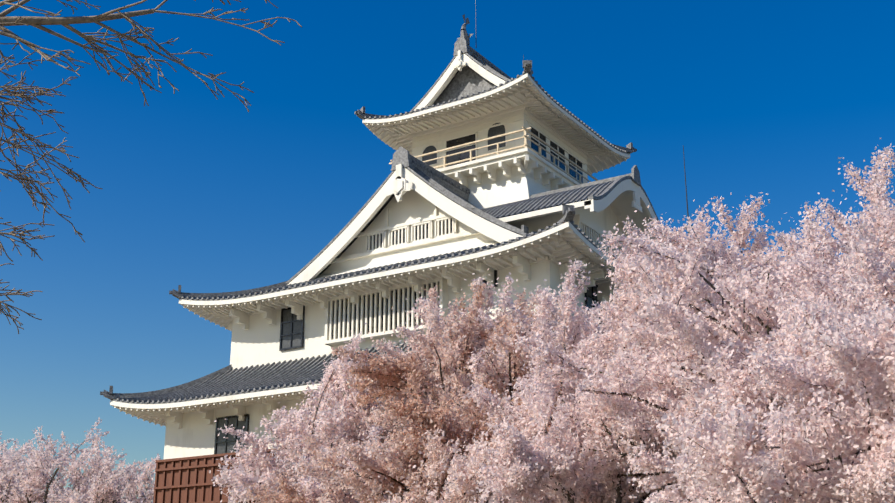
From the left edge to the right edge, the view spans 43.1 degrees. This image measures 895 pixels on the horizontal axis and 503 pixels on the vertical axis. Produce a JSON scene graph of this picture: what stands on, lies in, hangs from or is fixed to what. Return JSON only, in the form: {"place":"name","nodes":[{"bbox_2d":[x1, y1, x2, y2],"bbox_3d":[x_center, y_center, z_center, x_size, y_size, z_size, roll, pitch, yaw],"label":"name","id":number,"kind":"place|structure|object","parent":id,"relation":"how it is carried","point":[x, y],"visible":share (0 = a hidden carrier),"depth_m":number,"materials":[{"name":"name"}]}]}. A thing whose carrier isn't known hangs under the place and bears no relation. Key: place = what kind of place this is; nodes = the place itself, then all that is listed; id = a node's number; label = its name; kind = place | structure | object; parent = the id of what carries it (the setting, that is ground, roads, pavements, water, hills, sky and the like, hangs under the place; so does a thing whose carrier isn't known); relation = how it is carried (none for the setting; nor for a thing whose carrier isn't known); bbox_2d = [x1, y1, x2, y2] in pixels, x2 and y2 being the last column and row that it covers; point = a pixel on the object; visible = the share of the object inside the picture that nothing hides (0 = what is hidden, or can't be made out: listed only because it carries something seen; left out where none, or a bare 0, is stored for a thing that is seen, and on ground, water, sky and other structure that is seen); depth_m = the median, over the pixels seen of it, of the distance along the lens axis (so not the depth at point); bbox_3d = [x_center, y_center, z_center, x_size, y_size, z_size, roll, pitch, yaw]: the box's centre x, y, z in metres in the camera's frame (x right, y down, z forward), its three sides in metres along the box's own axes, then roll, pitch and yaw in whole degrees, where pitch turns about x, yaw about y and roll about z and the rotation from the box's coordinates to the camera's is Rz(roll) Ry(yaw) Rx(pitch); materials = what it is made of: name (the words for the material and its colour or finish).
{"place":"outdoors","nodes":[
{"label":"outdoors","id":0,"kind":"place"},
{"bbox_2d":[0,0,894,501],"label":"sky","id":1,"kind":"structure","parent":0,"point":[200,193],"materials":[{"name":"blue"}]},
{"label":"ground","id":2,"kind":"structure","parent":0,"visible":0},
{"bbox_2d":[0,428,62,502],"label":"cherry tree","id":3,"kind":"object","parent":2,"relation":"on","point":[21,453],"visible":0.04,"depth_m":65.17,"materials":[{"name":"pink plant"}]},
{"bbox_2d":[0,417,147,502],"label":"cherry tree","id":4,"kind":"object","parent":2,"relation":"on","point":[10,490],"visible":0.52,"depth_m":56.87,"materials":[{"name":"pink plant"}]},
{"bbox_2d":[0,424,160,502],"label":"cherry tree","id":5,"kind":"object","parent":2,"relation":"on","point":[106,492],"visible":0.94,"depth_m":55.25,"materials":[{"name":"pink plant"}]},
{"bbox_2d":[115,458,155,502],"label":"cherry tree","id":6,"kind":"object","parent":2,"relation":"on","point":[140,492],"visible":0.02,"depth_m":61.26,"materials":[{"name":"pink plant"}]},
{"bbox_2d":[0,0,301,333],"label":"bare tree","id":7,"kind":"object","parent":2,"relation":"on","point":[33,21],"visible":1,"depth_m":7.21,"materials":[{"name":"brown plant"}]},
{"bbox_2d":[209,323,433,502],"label":"cherry tree","id":8,"kind":"object","parent":2,"relation":"on","point":[288,431],"visible":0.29,"depth_m":26.21,"materials":[{"name":"pink plant"}]},
{"bbox_2d":[273,390,397,500],"bbox_3d":[-0.454,6.957,27.946,8.403,7.924,8.165,10,-21,-29],"label":"cherry tree","id":9,"kind":"object","parent":2,"relation":"on","point":[347,425],"depth_m":26.96,"materials":[{"name":"pink plant"}]},
{"bbox_2d":[282,419,443,502],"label":"cherry tree","id":10,"kind":"object","parent":2,"relation":"on","point":[313,492],"visible":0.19,"depth_m":19.22,"materials":[{"name":"pink plant"}]},
{"bbox_2d":[100,0,665,502],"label":"japanese castle","id":11,"kind":"structure","parent":2,"relation":"on","point":[492,166],"depth_m":48.87,"materials":[{"name":"paint"}]},
{"bbox_2d":[244,367,679,502],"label":"cherry tree","id":12,"kind":"object","parent":2,"relation":"on","point":[431,466],"visible":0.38,"depth_m":16.46,"materials":[{"name":"pink plant"}]},
{"bbox_2d":[331,268,655,497],"bbox_3d":[2.629,5.266,26.089,10.633,10.230,9.161,-11,-21,31],"label":"cherry tree","id":13,"kind":"object","parent":2,"relation":"on","point":[455,345],"visible":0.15,"depth_m":25.77,"materials":[{"name":"pink plant"}]},
{"bbox_2d":[351,257,643,497],"bbox_3d":[4.913,5.432,27.895,13.220,11.180,13.329,-11,-21,31],"label":"cherry tree","id":14,"kind":"object","parent":2,"relation":"on","point":[568,284],"visible":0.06,"depth_m":27.14,"materials":[{"name":"pink plant"}]},
{"bbox_2d":[457,327,828,502],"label":"cherry tree","id":15,"kind":"object","parent":2,"relation":"on","point":[537,456],"visible":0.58,"depth_m":14.63,"materials":[{"name":"pink plant"}]},
{"bbox_2d":[477,205,881,500],"bbox_3d":[4.321,3.810,20.894,9.980,9.670,9.836,-11,-21,31],"label":"cherry tree","id":16,"kind":"object","parent":2,"relation":"on","point":[575,355],"visible":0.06,"depth_m":19.24,"materials":[{"name":"pink plant"}]},
{"bbox_2d":[683,146,691,237],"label":"lightning pole","id":17,"kind":"object","parent":2,"relation":"on","point":[686,191],"visible":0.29,"depth_m":77.22,"materials":[{"name":"metal"}]},
{"bbox_2d":[575,192,894,490],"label":"cherry tree","id":18,"kind":"object","parent":2,"relation":"on","point":[740,237],"visible":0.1,"depth_m":18.54,"materials":[{"name":"pink plant"}]},
{"bbox_2d":[589,138,894,472],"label":"cherry tree","id":19,"kind":"object","parent":2,"relation":"on","point":[687,261],"visible":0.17,"depth_m":15.06,"materials":[{"name":"pink plant"}]},
{"bbox_2d":[636,278,894,502],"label":"cherry tree","id":20,"kind":"object","parent":2,"relation":"on","point":[832,379],"visible":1,"depth_m":9.62,"materials":[{"name":"pink plant"}]},
{"bbox_2d":[733,190,894,465],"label":"cherry tree","id":21,"kind":"object","parent":2,"relation":"on","point":[871,272],"visible":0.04,"depth_m":13.24,"materials":[{"name":"pink plant"}]}
]}

